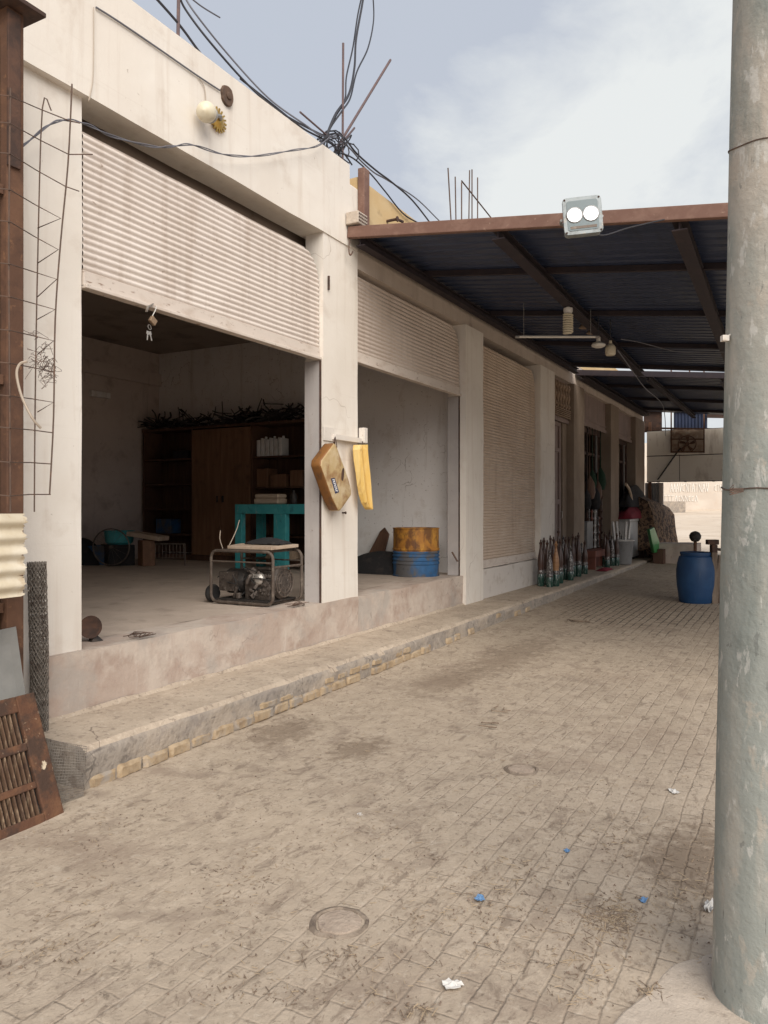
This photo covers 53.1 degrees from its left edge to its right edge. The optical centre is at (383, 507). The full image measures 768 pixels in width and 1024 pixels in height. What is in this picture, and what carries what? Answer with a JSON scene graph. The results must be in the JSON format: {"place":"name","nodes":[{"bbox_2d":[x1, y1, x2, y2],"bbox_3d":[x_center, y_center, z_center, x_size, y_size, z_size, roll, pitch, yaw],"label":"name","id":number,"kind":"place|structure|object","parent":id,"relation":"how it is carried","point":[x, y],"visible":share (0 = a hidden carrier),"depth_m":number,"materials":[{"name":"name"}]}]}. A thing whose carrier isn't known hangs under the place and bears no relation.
{"place":"outdoors","nodes":[
{"label":"outdoors","id":0,"kind":"place"},
{"bbox_2d":[44,557,652,789],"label":"raised walk","id":1,"kind":"structure","parent":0,"point":[121,740],"depth_m":5.57,"materials":[{"name":"concrete"}]},
{"bbox_2d":[537,540,543,585],"bbox_3d":[2.580,0.901,12.638,0.118,0.770,0.118,0,0,6],"label":"tall bottle","id":2,"kind":"object","parent":1,"relation":"on","point":[540,575],"visible":1,"depth_m":12.60,"materials":[{"name":"brown glass"}]},
{"bbox_2d":[546,549,552,586],"bbox_3d":[2.701,0.978,12.525,0.118,0.616,0.118,0,0,15],"label":"tall bottle","id":3,"kind":"object","parent":1,"relation":"on","point":[549,574],"visible":1,"depth_m":12.48,"materials":[{"name":"glass"}]},
{"bbox_2d":[553,541,559,585],"bbox_3d":[2.830,0.913,12.636,0.118,0.747,0.118,0,0,-36],"label":"tall bottle","id":4,"kind":"object","parent":1,"relation":"on","point":[556,577],"visible":0.93,"depth_m":12.60,"materials":[{"name":"orange glass"}]},
{"bbox_2d":[558,539,563,583],"bbox_3d":[3.009,0.901,13.130,0.118,0.770,0.118,0,0,34],"label":"tall bottle","id":5,"kind":"object","parent":1,"relation":"on","point":[560,555],"visible":0.75,"depth_m":13.09,"materials":[{"name":"glass"}]},
{"bbox_2d":[563,537,567,579],"bbox_3d":[3.264,0.901,13.806,0.118,0.770,0.118,0,0,23],"label":"tall bottle","id":6,"kind":"object","parent":1,"relation":"on","point":[565,557],"visible":0.84,"depth_m":13.76,"materials":[{"name":"brown glass"}]},
{"bbox_2d":[567,546,573,579],"bbox_3d":[3.320,0.978,13.677,0.118,0.616,0.118,0,0,-38],"label":"tall bottle","id":7,"kind":"object","parent":1,"relation":"on","point":[570,573],"visible":1,"depth_m":13.64,"materials":[{"name":"glass"}]},
{"bbox_2d":[576,532,581,576],"bbox_3d":[3.654,0.870,14.434,0.118,0.832,0.118,0,0,11],"label":"tall bottle","id":8,"kind":"object","parent":1,"relation":"on","point":[578,562],"visible":1,"depth_m":14.39,"materials":[{"name":"glass"}]},
{"bbox_2d":[582,540,587,573],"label":"tall bottle","id":9,"kind":"object","parent":1,"relation":"on","point":[584,563],"visible":0.98,"depth_m":14.94,"materials":[{"name":"glass"}]},
{"bbox_2d":[587,548,604,569],"bbox_3d":[4.585,1.088,16.575,0.300,0.396,1.400,0,0,29],"label":"bench","id":10,"kind":"object","parent":1,"relation":"on","point":[594,559],"visible":0.59,"depth_m":16.01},
{"bbox_2d":[584,521,592,548],"bbox_3d":[4.420,0.585,16.648,0.100,0.590,0.500,0,0,29],"label":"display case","id":11,"kind":"object","parent":10,"relation":"on","point":[588,532],"visible":0.76,"depth_m":16.49,"materials":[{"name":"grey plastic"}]},
{"bbox_2d":[609,541,633,564],"bbox_3d":[5.424,1.021,17.545,0.570,0.530,0.570,0,0,29],"label":"bucket","id":12,"kind":"object","parent":1,"relation":"on","point":[625,551],"visible":0.62,"depth_m":17.32,"materials":[{"name":"grey plastic"}]},
{"bbox_2d":[609,521,634,540],"bbox_3d":[5.424,0.531,17.545,0.590,0.447,0.590,0,0,29],"label":"stool","id":13,"kind":"object","parent":12,"relation":"on","point":[626,536],"visible":0.93,"depth_m":17.44,"materials":[{"name":"white plastic"}]},
{"bbox_2d":[619,519,638,558],"bbox_3d":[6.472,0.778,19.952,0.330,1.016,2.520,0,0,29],"label":"chest freezer","id":14,"kind":"object","parent":1,"relation":"on","point":[634,531],"visible":0.29,"depth_m":19.25,"materials":[{"name":"white metal"}]},
{"bbox_2d":[618,507,641,518],"bbox_3d":[6.454,0.103,19.847,0.408,0.331,2.887,0,0,29],"label":"red blanket","id":15,"kind":"object","parent":14,"relation":"on","point":[630,513],"visible":0.67,"depth_m":18.87,"materials":[{"name":"fabric"}]},
{"bbox_2d":[619,485,644,506],"bbox_3d":[6.577,-0.316,20.122,0.338,0.587,3.086,0,0,29],"label":"black bundle","id":16,"kind":"object","parent":15,"relation":"on","point":[626,500],"visible":0.69,"depth_m":19.27,"materials":[{"name":"plastic"}]},
{"bbox_2d":[0,554,720,1023],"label":"paving","id":17,"kind":"structure","parent":0,"point":[416,760],"depth_m":3.50,"materials":[{"name":"brick"}]},
{"bbox_2d":[0,627,37,804],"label":"sheet pane","id":18,"kind":"object","parent":17,"relation":"on","point":[11,680],"visible":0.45,"depth_m":4.00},
{"bbox_2d":[0,0,45,671],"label":"rusty post","id":19,"kind":"object","parent":17,"relation":"on","point":[17,17],"visible":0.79,"depth_m":4.06,"materials":[{"name":"metal"}]},
{"bbox_2d":[0,692,63,839],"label":"rusty grate","id":20,"kind":"object","parent":17,"relation":"on","point":[19,810],"visible":0.98,"depth_m":3.80,"materials":[{"name":"metal"}]},
{"bbox_2d":[27,561,48,731],"bbox_3d":[-1.992,0.930,4.423,0.110,1.243,0.126,0,0,29],"label":"roll","id":21,"kind":"object","parent":17,"relation":"on","point":[41,678],"visible":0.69,"depth_m":4.40,"materials":[{"name":"metal"}]},
{"bbox_2d":[47,739,86,803],"bbox_3d":[-1.660,1.375,4.022,0.198,0.313,0.136,0,0,-22],"label":"wire netting","id":22,"kind":"object","parent":17,"relation":"on","point":[71,773],"visible":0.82,"depth_m":4.05,"materials":[{"name":"metal"}]},
{"bbox_2d":[309,906,368,938],"bbox_3d":[-0.167,1.551,2.865,0.265,0.030,0.250,0,0,29],"label":"round cover","id":23,"kind":"object","parent":17,"relation":"on","point":[337,922],"visible":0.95,"depth_m":2.85,"materials":[{"name":"concrete"}]},
{"bbox_2d":[0,629,713,1022],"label":"twig litter","id":24,"kind":"object","parent":17,"relation":"on","point":[438,911],"visible":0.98,"depth_m":2.85,"materials":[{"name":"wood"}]},
{"bbox_2d":[0,600,713,1021],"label":"dirt crumbs","id":25,"kind":"object","parent":17,"relation":"on","point":[414,912],"visible":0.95,"depth_m":2.86,"materials":[{"name":"soil"}]},
{"bbox_2d":[442,978,463,988],"bbox_3d":[0.223,1.537,2.483,0.065,0.019,0.052,0,0,-20],"label":"paper scrap","id":26,"kind":"object","parent":17,"relation":"on","point":[448,983],"visible":1,"depth_m":2.48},
{"bbox_2d":[503,763,538,775],"bbox_3d":[0.805,1.535,4.491,0.241,0.032,0.228,0,0,29],"label":"round cover","id":27,"kind":"object","parent":17,"relation":"on","point":[521,769],"visible":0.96,"depth_m":4.47,"materials":[{"name":"concrete"}]},
{"bbox_2d":[347,203,727,375],"bbox_3d":[4.809,-0.643,9.594,7.179,4.301,8.460,0,0,29],"label":"canopy","id":28,"kind":"object","parent":17,"relation":"on","point":[662,284],"visible":0.85,"depth_m":8.43,"materials":[{"name":"metal"}]},
{"bbox_2d":[346,210,366,225],"bbox_3d":[-0.268,-2.855,7.623,0.145,0.120,0.190,0,0,29],"label":"honeycomb block","id":29,"kind":"object","parent":28,"relation":"on","point":[356,218],"depth_m":7.55,"materials":[{"name":"concrete"}]},
{"bbox_2d":[358,167,368,224],"bbox_3d":[-0.207,-3.120,7.820,0.077,0.651,0.110,0,0,29],"label":"steel post","id":30,"kind":"object","parent":28,"relation":"on","point":[363,190],"visible":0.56,"depth_m":7.78,"materials":[{"name":"metal"}]},
{"bbox_2d":[515,302,599,337],"bbox_3d":[2.233,-2.421,9.900,1.080,0.469,0.040,0,0,0],"label":"tube lamp","id":31,"kind":"object","parent":28,"relation":"hanging from","point":[590,336],"visible":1,"depth_m":9.89,"materials":[{"name":"grey metal"}]},
{"bbox_2d":[563,307,572,333],"bbox_3d":[2.228,-2.337,9.300,0.128,0.476,0.128,0,0,29],"label":"spiral bulb","id":32,"kind":"object","parent":28,"relation":"hanging from","point":[567,322],"visible":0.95,"depth_m":9.26,"materials":[{"name":"white glass"}]},
{"bbox_2d":[605,320,615,355],"bbox_3d":[3.066,-2.307,10.400,0.140,0.484,0.140,0,0,29],"label":"pendant lamp","id":33,"kind":"object","parent":28,"relation":"hanging from","point":[610,348],"visible":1,"depth_m":10.36,"materials":[{"name":"white glass"}]},
{"bbox_2d":[559,195,664,238],"bbox_3d":[1.845,-2.275,6.067,0.918,0.296,0.366,-4,-3,7],"label":"floodlight","id":34,"kind":"object","parent":28,"relation":"attached to","point":[582,216],"visible":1,"depth_m":5.93,"materials":[{"name":"silver metal"}]},
{"bbox_2d":[576,370,724,417],"bbox_3d":[8.605,-0.667,16.744,6.978,4.162,7.260,0,0,29],"label":"canopy","id":35,"kind":"object","parent":17,"relation":"on","point":[691,394],"visible":0.77,"depth_m":16.58,"materials":[{"name":"metal"}]},
{"bbox_2d":[637,497,677,557],"bbox_3d":[7.495,0.494,21.192,0.914,1.584,3.504,0,0,29],"label":"patterned blanket","id":36,"kind":"object","parent":17,"relation":"on","point":[659,517],"visible":0.62,"depth_m":19.77,"materials":[{"name":"brown fabric"}]},
{"bbox_2d":[653,549,665,563],"bbox_3d":[6.833,1.184,18.977,0.260,0.360,0.700,0,0,29],"label":"wooden crate","id":37,"kind":"object","parent":17,"relation":"on","point":[659,556],"visible":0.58,"depth_m":18.67,"materials":[{"name":"brown wood"}]},
{"bbox_2d":[647,527,659,552],"bbox_3d":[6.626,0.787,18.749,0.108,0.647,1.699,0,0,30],"label":"green jug","id":38,"kind":"object","parent":37,"relation":"on","point":[654,542],"visible":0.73,"depth_m":18.35,"materials":[{"name":"plastic"}]},
{"bbox_2d":[659,483,663,504],"bbox_3d":[7.899,0.306,21.872,0.108,2.053,0.100,0,0,29],"label":"gate post","id":39,"kind":"object","parent":17,"relation":"on","point":[661,493],"visible":0.41,"depth_m":21.84,"materials":[{"name":"metal"}]},
{"bbox_2d":[645,483,658,501],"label":"ribbed gate","id":40,"kind":"structure","parent":39,"relation":"attached to","point":[655,491],"depth_m":21.94,"materials":[{"name":"grey metal"}]},
{"bbox_2d":[659,542,700,563],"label":"concrete block","id":41,"kind":"structure","parent":17,"relation":"on","point":[674,550],"depth_m":18.77,"materials":[{"name":"paint"}]},
{"bbox_2d":[647,422,722,499],"bbox_3d":[9.040,-0.559,21.042,3.530,3.783,0.242,0,0,29],"label":"cream panel","id":42,"kind":"object","parent":17,"relation":"on","point":[664,464],"visible":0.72,"depth_m":21.40,"materials":[{"name":"metal"}]},
{"bbox_2d":[644,412,723,431],"bbox_3d":[8.668,-2.596,21.452,2.922,1.010,0.160,0,0,29],"label":"dark screen","id":43,"kind":"object","parent":42,"relation":"attached to","point":[683,420],"visible":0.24,"depth_m":21.66,"materials":[{"name":"metal"}]},
{"bbox_2d":[670,370,704,452],"bbox_3d":[8.395,-2.687,21.242,0.885,2.351,0.110,0,0,29],"label":"cooler frame","id":44,"kind":"object","parent":42,"relation":"attached to","point":[688,440],"visible":0.91,"depth_m":21.26,"materials":[{"name":"metal"}]},
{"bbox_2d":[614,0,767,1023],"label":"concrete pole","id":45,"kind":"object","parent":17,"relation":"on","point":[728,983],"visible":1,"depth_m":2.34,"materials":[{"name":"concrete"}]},
{"bbox_2d":[676,551,714,603],"bbox_3d":[4.774,1.057,11.751,0.568,0.771,0.568,0,0,29],"label":"plastic drum","id":46,"kind":"object","parent":17,"relation":"on","point":[695,575],"visible":0.98,"depth_m":11.53,"materials":[{"name":"plastic"}]},
{"bbox_2d":[705,539,720,603],"bbox_3d":[5.037,0.962,11.600,0.327,0.970,0.100,0,0,0],"label":"bench vise","id":47,"kind":"object","parent":17,"relation":"on","point":[714,548],"visible":0.62,"depth_m":11.55,"materials":[{"name":"grey metal"}]},
{"bbox_2d":[105,509,721,636],"bbox_3d":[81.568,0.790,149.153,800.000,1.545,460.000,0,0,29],"label":"ground","id":48,"kind":"structure","parent":0,"point":[706,523],"depth_m":35.11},
{"bbox_2d":[0,514,27,598],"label":"corrugated sheet","id":49,"kind":"object","parent":48,"relation":"on","point":[13,549],"visible":1,"depth_m":3.71,"materials":[{"name":"metal"}]},
{"bbox_2d":[0,84,92,511],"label":"wire cage","id":50,"kind":"object","parent":48,"relation":"on","point":[53,367],"visible":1,"depth_m":3.66,"materials":[{"name":"metal"}]},
{"bbox_2d":[15,360,41,428],"bbox_3d":[-1.648,-0.527,3.573,0.116,0.309,0.042,0,0,-41],"label":"strap","id":51,"kind":"object","parent":50,"relation":"hanging from","point":[21,394],"visible":1,"depth_m":3.56,"materials":[{"name":"fabric"}]},
{"bbox_2d":[23,0,464,722],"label":"shop building","id":52,"kind":"structure","parent":48,"relation":"on","point":[199,248],"depth_m":5.90,"materials":[{"name":"white paint"}]},
{"bbox_2d":[81,538,99,564],"bbox_3d":[-4.830,0.690,12.300,0.706,0.425,0.506,0,0,0],"label":"sack","id":53,"kind":"object","parent":52,"relation":"on","point":[88,557],"visible":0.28,"depth_m":12.10,"materials":[{"name":"black fabric"}]},
{"bbox_2d":[81,616,102,641],"bbox_3d":[-1.976,0.814,5.187,0.153,0.173,0.088,0,0,-24],"label":"metal dish","id":54,"kind":"object","parent":52,"relation":"on","point":[91,628],"visible":0.94,"depth_m":5.19,"materials":[{"name":"metal"}]},
{"bbox_2d":[88,545,103,564],"bbox_3d":[-4.510,0.750,12.300,0.500,0.300,0.340,0,0,11],"label":"crate","id":55,"kind":"object","parent":52,"relation":"on","point":[98,549],"visible":0.17,"depth_m":12.12,"materials":[{"name":"blue paint"}]},
{"bbox_2d":[92,528,129,565],"bbox_3d":[-4.197,0.600,11.812,0.580,0.580,0.100,0,0,0],"label":"bicycle wheel","id":56,"kind":"object","parent":52,"relation":"on","point":[111,546],"visible":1,"depth_m":11.80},
{"bbox_2d":[101,544,134,565],"bbox_3d":[-4.232,0.740,12.200,0.400,0.320,0.550,0,0,-33],"label":"crate","id":57,"kind":"object","parent":52,"relation":"on","point":[128,560],"visible":0.76,"depth_m":11.97,"materials":[{"name":"black plastic"}]},
{"bbox_2d":[103,530,134,544],"bbox_3d":[-4.206,0.468,12.200,0.480,0.215,0.480,0,0,29],"label":"basin","id":58,"kind":"object","parent":57,"relation":"on","point":[110,539],"visible":0.8,"depth_m":12.01,"materials":[{"name":"teal paint"}]},
{"bbox_2d":[138,540,154,565],"bbox_3d":[-3.712,0.700,12.000,0.200,0.400,0.220,0,0,-38],"label":"wooden block","id":59,"kind":"object","parent":52,"relation":"on","point":[146,552],"depth_m":11.92,"materials":[{"name":"brown wood"}]},
{"bbox_2d":[126,531,168,540],"bbox_3d":[-3.697,0.438,12.025,0.575,0.143,0.300,0,0,15],"label":"plank","id":60,"kind":"object","parent":59,"relation":"on","point":[146,535],"visible":1,"depth_m":11.91,"materials":[{"name":"wood"}]},
{"bbox_2d":[145,303,157,340],"bbox_3d":[-1.618,-1.292,5.329,0.036,0.269,0.096,0,0,29],"label":"padlock","id":61,"kind":"object","parent":52,"relation":"hanging from","point":[152,320],"visible":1,"depth_m":5.32,"materials":[{"name":"metal"}]},
{"bbox_2d":[95,6,219,90],"bbox_3d":[-1.553,-3.212,5.420,0.012,0.045,1.186,0,0,29],"label":"wall wire","id":62,"kind":"object","parent":52,"relation":"attached to","point":[133,31],"depth_m":5.34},
{"bbox_2d":[155,543,185,565],"bbox_3d":[-3.350,0.725,12.000,0.498,0.350,0.024,0,0,0],"label":"wire rack","id":63,"kind":"object","parent":52,"relation":"on","point":[184,549],"visible":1,"depth_m":12.00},
{"bbox_2d":[23,119,329,156],"bbox_3d":[-1.329,-2.665,5.688,0.018,1.620,3.421,0,0,29],"label":"slung cable","id":64,"kind":"object","parent":52,"relation":"attached to","point":[95,128],"visible":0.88,"depth_m":5.29,"materials":[{"name":"rubber"}]},
{"bbox_2d":[176,0,179,35],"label":"rebar rod","id":65,"kind":"object","parent":52,"relation":"on","point":[178,20],"visible":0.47,"depth_m":5.79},
{"bbox_2d":[156,0,200,51],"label":"overhead cable","id":66,"kind":"object","parent":65,"relation":"attached to","point":[176,21],"visible":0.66,"depth_m":5.78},
{"bbox_2d":[196,101,226,133],"bbox_3d":[-1.295,-2.965,5.797,0.148,0.240,0.417,0,0,6],"label":"wall lamp","id":67,"kind":"object","parent":52,"relation":"attached to","point":[208,112],"visible":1,"depth_m":5.64,"materials":[{"name":"glass"}]},
{"bbox_2d":[142,419,304,564],"bbox_3d":[-2.660,-0.253,13.133,3.610,2.305,0.497,0,0,29],"label":"cupboard","id":68,"kind":"object","parent":52,"relation":"on","point":[206,487],"visible":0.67,"depth_m":13.01,"materials":[{"name":"brown wood"}]},
{"bbox_2d":[156,519,180,533],"bbox_3d":[-3.865,0.323,13.774,0.360,0.260,0.260,0,0,29],"label":"storage box","id":69,"kind":"object","parent":68,"relation":"on","point":[169,526],"visible":0.99,"depth_m":13.67,"materials":[{"name":"blue paint"}]},
{"bbox_2d":[137,398,304,428],"bbox_3d":[-2.711,-1.614,13.127,3.974,0.439,0.924,0,0,29],"label":"branch heap","id":70,"kind":"object","parent":68,"relation":"on","point":[274,415],"visible":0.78,"depth_m":12.84,"materials":[{"name":"black plant"}]},
{"bbox_2d":[257,468,276,486],"bbox_3d":[-1.935,-0.497,12.718,0.220,0.300,0.280,0,0,29],"label":"storage box","id":71,"kind":"object","parent":68,"relation":"on","point":[263,477],"visible":0.76,"depth_m":12.59,"materials":[{"name":"cardboard"}]},
{"bbox_2d":[270,474,289,486],"bbox_3d":[-1.654,-0.447,12.565,0.300,0.200,0.280,0,0,29],"label":"storage box","id":72,"kind":"object","parent":68,"relation":"on","point":[279,480],"visible":0.71,"depth_m":12.44,"materials":[{"name":"cardboard"}]},
{"bbox_2d":[278,436,288,455],"bbox_3d":[-1.634,-1.012,12.497,0.068,0.330,0.200,0,0,29],"label":"white bottle","id":73,"kind":"object","parent":68,"relation":"on","point":[283,445],"visible":0.93,"depth_m":12.44,"materials":[{"name":"plastic"}]},
{"bbox_2d":[290,470,304,485],"bbox_3d":[-1.338,-0.477,12.392,0.240,0.260,0.280,0,0,29],"label":"storage box","id":74,"kind":"object","parent":68,"relation":"on","point":[297,477],"visible":0.59,"depth_m":12.26,"materials":[{"name":"cardboard"}]},
{"bbox_2d":[220,85,233,106],"bbox_3d":[-1.226,-3.226,6.012,0.045,0.155,0.137,0,0,29],"label":"junction cover","id":75,"kind":"object","parent":52,"relation":"attached to","point":[227,99],"visible":1,"depth_m":5.99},
{"bbox_2d":[205,548,302,606],"bbox_3d":[-1.241,0.643,7.318,0.820,0.514,0.479,0,0,29],"label":"generator","id":76,"kind":"object","parent":52,"relation":"on","point":[266,586],"visible":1,"depth_m":7.16,"materials":[{"name":"black metal"}]},
{"bbox_2d":[227,543,297,549],"bbox_3d":[-1.160,0.361,7.274,0.565,0.045,0.410,0,0,29],"label":"cardboard sheet","id":77,"kind":"object","parent":76,"relation":"on","point":[258,546],"visible":0.88,"depth_m":7.15,"materials":[{"name":"cardboard"}]},
{"bbox_2d":[244,537,291,544],"bbox_3d":[-1.104,0.315,7.328,0.404,0.070,0.225,0,0,29],"label":"cloth bag","id":78,"kind":"object","parent":77,"relation":"on","point":[270,540],"visible":1,"depth_m":7.25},
{"bbox_2d":[235,504,304,568],"bbox_3d":[-1.458,0.422,11.340,1.400,0.955,0.600,0,0,29],"label":"table","id":79,"kind":"object","parent":52,"relation":"on","point":[281,512],"visible":0.42,"depth_m":11.16,"materials":[{"name":"teal paint"}]},
{"bbox_2d":[254,494,286,503],"bbox_3d":[-1.680,-0.132,11.371,0.450,0.150,0.240,0,0,29],"label":"parcel","id":80,"kind":"object","parent":79,"relation":"on","point":[270,499],"visible":0.98,"depth_m":11.27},
{"bbox_2d":[317,130,359,163],"bbox_3d":[-0.466,-3.651,7.798,0.356,0.511,0.643,0,0,29],"label":"cable knot","id":81,"kind":"object","parent":52,"relation":"on","point":[338,150],"visible":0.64,"depth_m":7.70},
{"bbox_2d":[180,0,325,135],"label":"overhead cable","id":82,"kind":"object","parent":81,"relation":"attached to","point":[227,62],"visible":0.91,"depth_m":6.57,"materials":[{"name":"rubber"}]},
{"bbox_2d":[240,79,352,164],"bbox_3d":[-0.776,-3.723,7.431,0.117,0.287,1.486,0,0,40],"label":"overhead cable","id":83,"kind":"object","parent":81,"relation":"attached to","point":[300,126],"visible":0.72,"depth_m":7.39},
{"bbox_2d":[324,0,363,144],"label":"overhead cable","id":84,"kind":"object","parent":81,"relation":"attached to","point":[348,94],"visible":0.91,"depth_m":8.38,"materials":[{"name":"rubber"}]},
{"bbox_2d":[326,0,361,148],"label":"overhead cable","id":85,"kind":"object","parent":81,"relation":"attached to","point":[348,63],"visible":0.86,"depth_m":8.46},
{"bbox_2d":[331,0,373,127],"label":"overhead cable","id":86,"kind":"object","parent":81,"relation":"attached to","point":[339,114],"visible":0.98,"depth_m":8.75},
{"bbox_2d":[335,59,390,153],"bbox_3d":[-0.226,-4.368,8.329,0.028,1.638,1.274,0,0,29],"label":"rebar rod","id":87,"kind":"object","parent":81,"relation":"attached to","point":[366,99],"visible":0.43,"depth_m":8.37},
{"bbox_2d":[319,133,428,220],"bbox_3d":[0.000,-3.689,8.591,0.074,0.254,2.533,0,0,29],"label":"overhead cable","id":88,"kind":"object","parent":81,"relation":"attached to","point":[381,174],"visible":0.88,"depth_m":8.56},
{"bbox_2d":[328,143,439,220],"bbox_3d":[0.199,-3.868,9.428,0.147,0.642,3.979,0,0,21],"label":"overhead cable","id":89,"kind":"object","parent":81,"relation":"attached to","point":[361,161],"visible":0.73,"depth_m":8.71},
{"bbox_2d":[341,43,343,159],"bbox_3d":[-0.422,-4.008,7.867,0.024,1.516,0.040,0,0,29],"label":"rebar rod","id":90,"kind":"object","parent":52,"relation":"on","point":[342,156],"visible":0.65,"depth_m":7.86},
{"bbox_2d":[186,0,344,136],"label":"overhead cable","id":91,"kind":"object","parent":90,"relation":"attached to","point":[239,67],"visible":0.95,"depth_m":7.01,"materials":[{"name":"rubber"}]},
{"bbox_2d":[323,426,367,443],"bbox_3d":[-0.367,-0.728,7.556,0.074,0.176,0.736,0,0,29],"label":"wall bracket","id":92,"kind":"object","parent":52,"relation":"attached to","point":[329,434],"depth_m":7.51,"materials":[{"name":"metal"}]},
{"bbox_2d":[311,437,350,510],"bbox_3d":[-0.490,-0.328,7.216,0.126,0.711,0.543,0,0,29],"label":"jerrycan","id":93,"kind":"object","parent":92,"relation":"hanging from","point":[329,472],"visible":1,"depth_m":7.13,"materials":[{"name":"plastic"}]},
{"bbox_2d":[353,441,372,509],"bbox_3d":[-0.213,-0.331,7.691,0.137,0.695,0.305,0,0,29],"label":"yellow can","id":94,"kind":"object","parent":92,"relation":"hanging from","point":[361,464],"visible":1,"depth_m":7.65,"materials":[{"name":"plastic"}]},
{"bbox_2d":[358,551,392,574],"bbox_3d":[0.002,0.749,10.656,1.156,0.305,0.506,0,0,29],"label":"tarp heap","id":95,"kind":"object","parent":52,"relation":"on","point":[378,562],"visible":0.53,"depth_m":10.49,"materials":[{"name":"plastic"}]},
{"bbox_2d":[369,528,389,551],"bbox_3d":[-0.129,0.581,11.008,0.345,0.598,0.325,0,0,29],"label":"wooden board","id":96,"kind":"object","parent":52,"relation":"on","point":[380,542],"visible":0.51,"depth_m":11.02,"materials":[{"name":"brown wood"}]},
{"bbox_2d":[392,527,439,576],"bbox_3d":[0.429,0.582,10.286,0.630,0.636,0.630,0,0,29],"label":"oil drum","id":97,"kind":"object","parent":52,"relation":"on","point":[415,551],"visible":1,"depth_m":10.02,"materials":[{"name":"blue paint"}]},
{"bbox_2d":[159,177,644,631],"bbox_3d":[0.596,-0.911,16.441,6.869,4.923,15.978,0,0,29],"label":"shop row","id":98,"kind":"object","parent":48,"relation":"on","point":[478,436],"visible":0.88,"depth_m":11.26,"materials":[{"name":"white paint"}]},
{"bbox_2d":[336,151,416,221],"bbox_3d":[0.038,-3.447,8.371,0.120,0.280,1.675,0,0,35],"label":"overhead cable","id":99,"kind":"object","parent":98,"relation":"attached to","point":[379,185],"visible":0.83,"depth_m":8.21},
{"bbox_2d":[555,421,562,540],"bbox_3d":[3.159,-0.185,14.409,0.117,2.930,1.060,0,0,29],"label":"door","id":100,"kind":"structure","parent":98,"relation":"in","point":[558,511],"depth_m":14.77,"materials":[{"name":"brown paint"}]},
{"bbox_2d":[584,446,591,509],"bbox_3d":[4.313,-0.855,16.327,0.200,1.790,0.200,0,0,29],"label":"hanging bag","id":101,"kind":"object","parent":98,"relation":"hanging from","point":[587,501],"visible":0.91,"depth_m":16.27,"materials":[{"name":"black fabric"}]},
{"bbox_2d":[584,427,595,498],"bbox_3d":[4.426,-0.965,16.534,0.260,1.570,0.260,0,0,29],"label":"hanging bag","id":102,"kind":"object","parent":98,"relation":"hanging from","point":[591,487],"visible":0.69,"depth_m":16.46,"materials":[{"name":"brown fabric"}]},
{"bbox_2d":[584,427,600,549],"bbox_3d":[4.489,-0.241,16.963,0.100,3.042,2.471,0,0,29],"label":"window","id":103,"kind":"structure","parent":98,"relation":"in","point":[586,430],"depth_m":17.48,"materials":[{"name":"metal"}]},
{"bbox_2d":[591,473,600,509],"bbox_3d":[4.661,-0.855,16.964,0.260,1.790,0.260,0,0,29],"label":"hanging bag","id":104,"kind":"object","parent":98,"relation":"hanging from","point":[595,502],"visible":0.68,"depth_m":16.86,"materials":[{"name":"black fabric"}]},
{"bbox_2d":[596,431,605,489],"bbox_3d":[4.908,-1.075,17.416,0.260,1.350,0.260,0,0,29],"label":"hanging bag","id":105,"kind":"object","parent":98,"relation":"hanging from","point":[601,478],"visible":0.67,"depth_m":17.33,"materials":[{"name":"green fabric"}]},
{"bbox_2d":[619,440,626,510],"bbox_3d":[6.012,-0.241,19.747,0.100,3.042,2.119,0,0,29],"label":"window","id":106,"kind":"structure","parent":98,"relation":"in","point":[623,445],"depth_m":20.24,"materials":[{"name":"metal"}]},
{"bbox_2d":[664,501,684,512],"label":"wall","id":107,"kind":"structure","parent":48,"relation":"on","point":[676,506],"depth_m":47.00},
{"bbox_2d":[645,443,721,509],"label":"wall","id":108,"kind":"structure","parent":48,"relation":"on","point":[700,495],"depth_m":50.00,"materials":[{"name":"paint"}]},
{"bbox_2d":[132,0,732,442],"label":"sky","id":109,"kind":"structure","parent":0,"point":[626,103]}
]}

